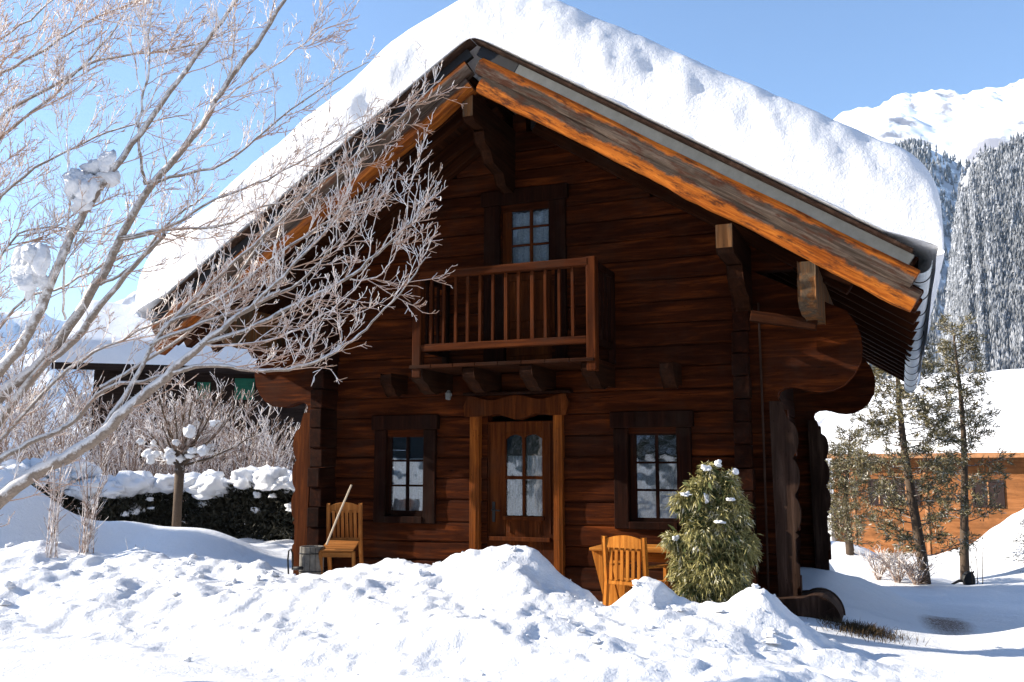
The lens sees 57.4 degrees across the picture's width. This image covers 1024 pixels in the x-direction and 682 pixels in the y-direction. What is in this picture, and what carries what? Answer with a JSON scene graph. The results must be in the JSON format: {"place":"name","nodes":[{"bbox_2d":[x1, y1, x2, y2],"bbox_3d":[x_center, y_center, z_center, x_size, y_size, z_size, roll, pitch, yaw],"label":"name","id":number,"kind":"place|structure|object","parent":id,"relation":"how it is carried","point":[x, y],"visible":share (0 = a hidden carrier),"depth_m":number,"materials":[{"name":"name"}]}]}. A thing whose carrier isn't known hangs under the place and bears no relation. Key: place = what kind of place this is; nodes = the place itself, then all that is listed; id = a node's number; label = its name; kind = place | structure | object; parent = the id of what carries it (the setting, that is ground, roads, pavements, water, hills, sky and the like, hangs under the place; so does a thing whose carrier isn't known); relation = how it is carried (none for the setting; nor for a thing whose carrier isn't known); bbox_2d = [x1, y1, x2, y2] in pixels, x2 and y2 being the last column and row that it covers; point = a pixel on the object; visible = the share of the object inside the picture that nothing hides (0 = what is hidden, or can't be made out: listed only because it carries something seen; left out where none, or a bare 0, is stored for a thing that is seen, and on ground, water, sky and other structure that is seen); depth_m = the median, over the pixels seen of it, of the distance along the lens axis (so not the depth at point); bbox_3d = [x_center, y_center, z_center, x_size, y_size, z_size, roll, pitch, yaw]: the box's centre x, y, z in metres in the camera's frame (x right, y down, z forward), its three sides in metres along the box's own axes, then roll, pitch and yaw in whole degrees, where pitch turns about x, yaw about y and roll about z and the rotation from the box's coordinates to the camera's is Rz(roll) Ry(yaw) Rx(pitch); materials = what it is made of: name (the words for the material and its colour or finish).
{"place":"outdoors","nodes":[
{"label":"outdoors","id":0,"kind":"place"},
{"bbox_2d":[0,469,1023,681],"bbox_3d":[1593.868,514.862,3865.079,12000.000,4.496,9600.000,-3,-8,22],"label":"snow ground","id":1,"kind":"structure","parent":0,"point":[72,624],"depth_m":9.27,"materials":[{"name":"white snow"}]},
{"bbox_2d":[0,333,51,460],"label":"bare shrub","id":2,"kind":"object","parent":1,"relation":"on","point":[46,372],"visible":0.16,"depth_m":29.85,"materials":[{"name":"grey plant"}]},
{"bbox_2d":[0,401,58,462],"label":"bare shrub","id":3,"kind":"object","parent":1,"relation":"on","point":[35,434],"visible":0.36,"depth_m":23.05,"materials":[{"name":"grey plant"}]},
{"bbox_2d":[0,313,74,460],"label":"bare shrub","id":4,"kind":"object","parent":1,"relation":"on","point":[47,400],"visible":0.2,"depth_m":29.62,"materials":[{"name":"grey plant"}]},
{"bbox_2d":[15,401,69,458],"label":"bare shrub","id":5,"kind":"object","parent":1,"relation":"on","point":[39,423],"visible":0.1,"depth_m":24.45,"materials":[{"name":"grey plant"}]},
{"bbox_2d":[0,373,91,457],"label":"bare shrub","id":6,"kind":"object","parent":1,"relation":"on","point":[81,425],"visible":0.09,"depth_m":32.96,"materials":[{"name":"grey plant"}]},
{"bbox_2d":[0,406,93,462],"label":"bare shrub","id":7,"kind":"object","parent":1,"relation":"on","point":[54,440],"visible":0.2,"depth_m":23.72,"materials":[{"name":"grey plant"}]},
{"bbox_2d":[0,374,95,461],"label":"bare shrub","id":8,"kind":"object","parent":1,"relation":"on","point":[51,423],"visible":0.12,"depth_m":25.86,"materials":[{"name":"grey plant"}]},
{"bbox_2d":[0,450,101,515],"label":"hedge","id":9,"kind":"object","parent":1,"relation":"on","point":[25,464],"visible":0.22,"depth_m":20.04,"materials":[{"name":"green plant"}]},
{"bbox_2d":[0,426,109,465],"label":"bare shrub","id":10,"kind":"object","parent":1,"relation":"on","point":[37,444],"visible":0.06,"depth_m":23.70,"materials":[{"name":"grey plant"}]},
{"bbox_2d":[38,407,75,557],"bbox_3d":[-6.014,1.917,12.499,0.678,2.060,0.470,-6,-10,39],"label":"sapling","id":11,"kind":"object","parent":1,"relation":"on","point":[55,521],"visible":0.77,"depth_m":12.39,"materials":[{"name":"grey plant"}]},
{"bbox_2d":[35,339,92,458],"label":"bare shrub","id":12,"kind":"object","parent":1,"relation":"on","point":[74,389],"visible":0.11,"depth_m":33.38,"materials":[{"name":"grey plant"}]},
{"bbox_2d":[5,396,141,512],"bbox_3d":[-10.510,2.981,22.427,2.996,3.636,2.319,7,-10,-44],"label":"bare shrub","id":13,"kind":"object","parent":1,"relation":"on","point":[38,452],"visible":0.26,"depth_m":22.26,"materials":[{"name":"grey plant"}]},
{"bbox_2d":[4,342,157,505],"bbox_3d":[-13.921,3.025,29.850,3.711,5.642,4.794,-4,-8,27],"label":"bare shrub","id":14,"kind":"object","parent":1,"relation":"on","point":[7,373],"visible":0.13,"depth_m":29.42,"materials":[{"name":"grey plant"}]},
{"bbox_2d":[69,451,112,554],"bbox_3d":[-5.683,2.150,12.625,0.543,1.578,0.640,4,-9,-29],"label":"sapling","id":15,"kind":"object","parent":1,"relation":"on","point":[86,538],"visible":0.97,"depth_m":12.52,"materials":[{"name":"white plant"}]},
{"bbox_2d":[47,397,161,502],"bbox_3d":[-11.634,3.420,26.455,3.131,3.841,2.615,1,-8,-4],"label":"bare shrub","id":16,"kind":"object","parent":1,"relation":"on","point":[129,423],"visible":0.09,"depth_m":26.53,"materials":[{"name":"grey plant"}]},
{"bbox_2d":[59,396,171,474],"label":"bare shrub","id":17,"kind":"object","parent":1,"relation":"on","point":[105,444],"visible":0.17,"depth_m":23.09,"materials":[{"name":"grey plant"}]},
{"bbox_2d":[64,470,173,526],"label":"hedge","id":18,"kind":"object","parent":1,"relation":"on","point":[144,496],"visible":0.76,"depth_m":20.18,"materials":[{"name":"green plant"}]},
{"bbox_2d":[89,397,165,474],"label":"bare shrub","id":19,"kind":"object","parent":1,"relation":"on","point":[105,408],"visible":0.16,"depth_m":26.48,"materials":[{"name":"grey plant"}]},
{"bbox_2d":[83,401,209,475],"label":"bare shrub","id":20,"kind":"object","parent":1,"relation":"on","point":[138,462],"visible":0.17,"depth_m":22.84,"materials":[{"name":"grey plant"}]},
{"bbox_2d":[109,432,218,472],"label":"bare shrub","id":21,"kind":"object","parent":1,"relation":"on","point":[137,455],"visible":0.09,"depth_m":24.88,"materials":[{"name":"grey plant"}]},
{"bbox_2d":[127,396,224,475],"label":"bare shrub","id":22,"kind":"object","parent":1,"relation":"on","point":[172,469],"visible":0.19,"depth_m":22.73,"materials":[{"name":"grey plant"}]},
{"bbox_2d":[51,300,307,479],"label":"neighbour house","id":23,"kind":"structure","parent":1,"relation":"on","point":[111,362],"depth_m":31.45,"materials":[{"name":"brown wood"}]},
{"bbox_2d":[133,400,253,500],"bbox_3d":[-7.976,3.250,23.936,2.996,3.526,2.319,-2,-8,18],"label":"bare shrub","id":24,"kind":"object","parent":1,"relation":"on","point":[225,463],"visible":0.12,"depth_m":23.59,"materials":[{"name":"grey plant"}]},
{"bbox_2d":[146,395,241,522],"bbox_3d":[-9.136,3.426,26.342,2.615,3.841,3.131,0,-8,-1],"label":"bare shrub","id":25,"kind":"object","parent":1,"relation":"on","point":[207,439],"visible":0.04,"depth_m":26.84,"materials":[{"name":"grey plant"}]},
{"bbox_2d":[130,369,268,526],"bbox_3d":[-6.484,2.436,18.833,2.877,3.767,1.869,0,-8,0],"label":"tree","id":26,"kind":"object","parent":1,"relation":"on","point":[179,454],"visible":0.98,"depth_m":18.63,"materials":[{"name":"brown plant"}]},
{"bbox_2d":[191,430,272,477],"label":"bare shrub","id":27,"kind":"object","parent":1,"relation":"on","point":[227,470],"visible":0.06,"depth_m":26.32,"materials":[{"name":"grey plant"}]},
{"bbox_2d":[171,464,294,540],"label":"hedge","id":28,"kind":"object","parent":1,"relation":"on","point":[250,501],"visible":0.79,"depth_m":20.20,"materials":[{"name":"green plant"}]},
{"bbox_2d":[0,0,470,526],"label":"bare tree","id":29,"kind":"object","parent":1,"relation":"on","point":[28,376],"visible":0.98,"depth_m":7.68,"materials":[{"name":"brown plant"}]},
{"bbox_2d":[11,242,50,301],"bbox_3d":[-3.790,-0.552,7.400,0.404,0.470,0.249,-6,-10,38],"label":"snow lump","id":30,"kind":"object","parent":29,"relation":"attached to","point":[30,264],"visible":1,"depth_m":7.32,"materials":[{"name":"white snow"}]},
{"bbox_2d":[62,149,120,211],"bbox_3d":[-3.397,-1.288,7.577,0.452,0.496,0.313,0,-8,3],"label":"snow lump","id":31,"kind":"object","parent":29,"relation":"attached to","point":[102,164],"visible":0.94,"depth_m":7.51,"materials":[{"name":"white snow"}]},
{"bbox_2d":[188,382,293,533],"bbox_3d":[-6.880,3.081,23.759,2.615,3.841,3.131,1,-8,-7],"label":"bare shrub","id":32,"kind":"object","parent":1,"relation":"on","point":[242,456],"visible":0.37,"depth_m":23.26,"materials":[{"name":"grey plant"}]},
{"bbox_2d":[193,390,307,478],"bbox_3d":[-6.747,3.180,24.765,2.615,3.841,3.131,-7,-10,42],"label":"bare shrub","id":33,"kind":"object","parent":1,"relation":"on","point":[283,446],"visible":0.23,"depth_m":24.34,"materials":[{"name":"grey plant"}]},
{"bbox_2d":[228,429,274,466],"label":"bare shrub","id":34,"kind":"object","parent":1,"relation":"on","point":[253,462],"visible":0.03,"depth_m":23.80,"materials":[{"name":"grey plant"}]},
{"bbox_2d":[210,423,293,470],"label":"bare shrub","id":35,"kind":"object","parent":1,"relation":"on","point":[244,463],"visible":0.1,"depth_m":22.32,"materials":[{"name":"grey plant"}]},
{"bbox_2d":[238,392,295,467],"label":"bare shrub","id":36,"kind":"object","parent":1,"relation":"on","point":[263,450],"visible":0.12,"depth_m":22.78,"materials":[{"name":"grey plant"}]},
{"bbox_2d":[251,424,294,469],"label":"bare shrub","id":37,"kind":"object","parent":1,"relation":"on","point":[279,451],"visible":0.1,"depth_m":24.49,"materials":[{"name":"grey plant"}]},
{"bbox_2d":[298,545,323,574],"bbox_3d":[-2.756,3.037,12.862,0.352,0.420,0.351,-3,-8,22],"label":"wooden tub","id":38,"kind":"object","parent":1,"relation":"on","point":[309,561],"visible":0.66,"depth_m":12.73,"materials":[{"name":"grey wood"}]},
{"bbox_2d":[318,502,362,574],"bbox_3d":[-2.381,2.801,13.033,0.500,0.985,0.602,0,5,2],"label":"garden chair","id":39,"kind":"object","parent":1,"relation":"on","point":[342,546],"visible":0.88,"depth_m":13.23,"materials":[{"name":"brown wood"}]},
{"bbox_2d":[326,485,351,544],"bbox_3d":[-2.385,2.393,12.892,0.345,0.821,0.029,2,-8,-12],"label":"stick","id":40,"kind":"object","parent":39,"relation":"on","point":[334,524],"visible":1,"depth_m":12.88,"materials":[{"name":"beige wood"}]},
{"bbox_2d":[151,38,932,601],"bbox_3d":[1.829,0.628,17.628,10.864,7.882,12.523,-3,-8,22],"label":"chalet","id":41,"kind":"object","parent":1,"relation":"on","point":[625,322],"visible":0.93,"depth_m":13.03,"materials":[{"name":"brown wood"}]},
{"bbox_2d":[287,549,302,573],"bbox_3d":[-2.950,3.018,12.706,0.254,0.382,0.048,-3,-8,22],"label":"iron hook","id":42,"kind":"object","parent":41,"relation":"attached to","point":[297,568],"visible":0.93,"depth_m":12.72,"materials":[{"name":"grey metal"}]},
{"bbox_2d":[371,414,439,523],"bbox_3d":[-1.569,1.906,13.953,1.110,1.590,0.248,-3,-8,22],"label":"window","id":43,"kind":"structure","parent":41,"relation":"in","point":[414,498],"depth_m":13.95,"materials":[{"name":"brown wood"}]},
{"bbox_2d":[482,421,553,565],"bbox_3d":[0.100,2.347,13.212,1.120,2.420,0.233,-3,-8,22],"label":"door","id":44,"kind":"structure","parent":41,"relation":"in","point":[534,530],"depth_m":13.26,"materials":[{"name":"brown wood"}]},
{"bbox_2d":[481,182,568,273],"bbox_3d":[0.205,-1.614,13.691,1.360,1.240,0.238,-3,-8,22],"label":"window","id":45,"kind":"structure","parent":41,"relation":"in","point":[531,236],"depth_m":13.72,"materials":[{"name":"brown wood"}]},
{"bbox_2d":[483,269,568,361],"bbox_3d":[0.199,-0.315,13.505,1.280,1.375,0.152,-3,-8,22],"label":"balcony door","id":46,"kind":"structure","parent":41,"relation":"in","point":[536,352],"depth_m":13.47,"materials":[{"name":"brown wood"}]},
{"bbox_2d":[134,0,944,385],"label":"roof snow","id":47,"kind":"structure","parent":41,"relation":"on","point":[888,188],"depth_m":11.48,"materials":[{"name":"white snow"}]},
{"bbox_2d":[610,410,694,530],"bbox_3d":[1.900,1.730,12.552,1.140,1.570,0.228,-3,-8,22],"label":"window","id":48,"kind":"structure","parent":41,"relation":"in","point":[642,489],"depth_m":12.56,"materials":[{"name":"brown wood"}]},
{"bbox_2d":[601,535,668,605],"bbox_3d":[1.432,2.750,10.840,0.580,0.985,0.627,-6,-12,36],"label":"garden chair","id":49,"kind":"object","parent":1,"relation":"on","point":[622,542],"visible":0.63,"depth_m":10.70,"materials":[{"name":"brown wood"}]},
{"bbox_2d":[589,544,680,605],"bbox_3d":[1.730,2.904,11.274,1.430,0.823,0.740,-3,-8,22],"label":"garden table","id":50,"kind":"object","parent":1,"relation":"on","point":[655,554],"visible":0.33,"depth_m":11.21,"materials":[{"name":"brown wood"}]},
{"bbox_2d":[656,459,763,602],"bbox_3d":[2.156,2.181,10.178,1.038,1.768,0.874,2,-8,-14],"label":"conifer shrub","id":51,"kind":"object","parent":1,"relation":"on","point":[715,545],"visible":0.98,"depth_m":10.07,"materials":[{"name":"green plant"}]},
{"bbox_2d":[777,587,845,621],"bbox_3d":[3.618,3.373,11.508,0.880,0.579,0.825,-3,-8,22],"label":"round log","id":52,"kind":"object","parent":1,"relation":"on","point":[817,602],"visible":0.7,"depth_m":11.18,"materials":[{"name":"brown wood"}]},
{"bbox_2d":[825,423,889,554],"bbox_3d":[10.989,4.957,30.762,2.654,4.538,2.593,-3,-8,22],"label":"pine tree","id":53,"kind":"object","parent":1,"relation":"on","point":[844,517],"visible":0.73,"depth_m":30.46,"materials":[{"name":"green plant"}]},
{"bbox_2d":[854,544,903,579],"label":"bush","id":54,"kind":"object","parent":1,"relation":"on","point":[876,575],"visible":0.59,"depth_m":25.10,"materials":[{"name":"white plant"}]},
{"bbox_2d":[866,544,934,582],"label":"bush","id":55,"kind":"object","parent":1,"relation":"on","point":[896,577],"visible":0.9,"depth_m":24.45,"materials":[{"name":"white plant"}]},
{"bbox_2d":[842,339,985,583],"bbox_3d":[10.507,2.726,24.806,3.466,7.724,3.051,-3,-8,22],"label":"pine tree","id":56,"kind":"object","parent":1,"relation":"on","point":[877,425],"visible":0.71,"depth_m":24.49,"materials":[{"name":"green plant"}]},
{"bbox_2d":[887,545,942,584],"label":"bush","id":57,"kind":"object","parent":1,"relation":"on","point":[911,574],"visible":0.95,"depth_m":24.04,"materials":[{"name":"white plant"}]},
{"bbox_2d":[821,369,1023,554],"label":"orange house","id":58,"kind":"structure","parent":1,"relation":"on","point":[1006,389],"depth_m":38.01,"materials":[{"name":"orange wood"}]},
{"bbox_2d":[868,479,890,505],"bbox_3d":[15.588,6.417,39.690,0.080,1.109,0.932,7,-11,-44],"label":"window","id":59,"kind":"structure","parent":58,"relation":"in","point":[876,502],"depth_m":39.71,"materials":[{"name":"grey glass"}]},
{"bbox_2d":[892,479,920,505],"bbox_3d":[16.396,6.286,38.890,0.080,1.085,1.147,7,-11,-44],"label":"window","id":60,"kind":"structure","parent":58,"relation":"in","point":[919,499],"depth_m":38.95,"materials":[{"name":"grey glass"}]},
{"bbox_2d":[972,480,1005,507],"bbox_3d":[18.667,5.980,36.634,0.080,1.067,1.190,7,-11,-44],"label":"window","id":61,"kind":"structure","parent":58,"relation":"in","point":[1001,495],"depth_m":36.54,"materials":[{"name":"grey glass"}]},
{"bbox_2d":[951,571,975,584],"bbox_3d":[11.748,6.211,24.366,0.597,0.467,0.294,-3,-8,22],"label":"tree stump","id":62,"kind":"object","parent":1,"relation":"on","point":[966,578],"visible":0.9,"depth_m":24.24,"materials":[{"name":"black wood"}]},
{"bbox_2d":[910,312,1018,578],"bbox_3d":[12.296,2.943,25.642,2.517,7.569,2.531,0,-8,3],"label":"pine tree","id":63,"kind":"object","parent":1,"relation":"on","point":[967,483],"visible":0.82,"depth_m":25.40,"materials":[{"name":"green plant"}]},
{"bbox_2d":[964,542,985,584],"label":"dry stems","id":64,"kind":"object","parent":1,"relation":"on","point":[976,564],"visible":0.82,"depth_m":24.17,"materials":[{"name":"brown plant"}]},
{"bbox_2d":[1002,518,1023,571],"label":"bush","id":65,"kind":"object","parent":1,"relation":"on","point":[1021,523],"visible":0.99,"depth_m":25.12,"materials":[{"name":"white plant"}]},
{"bbox_2d":[0,79,1023,459],"bbox_3d":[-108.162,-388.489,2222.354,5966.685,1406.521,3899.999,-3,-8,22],"label":"mountain","id":66,"kind":"structure","parent":0,"point":[962,127],"depth_m":2829.54,"materials":[{"name":"white snow"}]},
{"bbox_2d":[0,0,1023,319],"label":"sky","id":67,"kind":"structure","parent":0,"point":[830,58],"materials":[{"name":"blue"}]},
{"bbox_2d":[803,613,929,646],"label":"dead grass","id":68,"kind":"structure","parent":0,"point":[861,628],"depth_m":10.55,"materials":[{"name":"brown plant"}]},
{"bbox_2d":[814,149,964,461],"bbox_3d":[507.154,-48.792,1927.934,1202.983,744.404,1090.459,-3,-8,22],"label":"wooded hill","id":69,"kind":"structure","parent":0,"point":[821,416],"depth_m":1834.56,"materials":[{"name":"white snow"}]},
{"bbox_2d":[867,136,961,378],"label":"conifer forest","id":70,"kind":"object","parent":69,"relation":"on","point":[911,145],"visible":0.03,"depth_m":1846.25,"materials":[{"name":"grey plant"}]},
{"bbox_2d":[947,136,1022,316],"bbox_3d":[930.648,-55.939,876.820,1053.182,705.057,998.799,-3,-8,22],"label":"wooded hill","id":71,"kind":"structure","parent":0,"point":[965,178],"depth_m":1216.14,"materials":[{"name":"white snow"}]},
{"bbox_2d":[939,131,1023,373],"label":"conifer forest","id":72,"kind":"object","parent":71,"relation":"on","point":[1000,323],"visible":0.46,"depth_m":1095.39,"materials":[{"name":"grey plant"}]}
]}

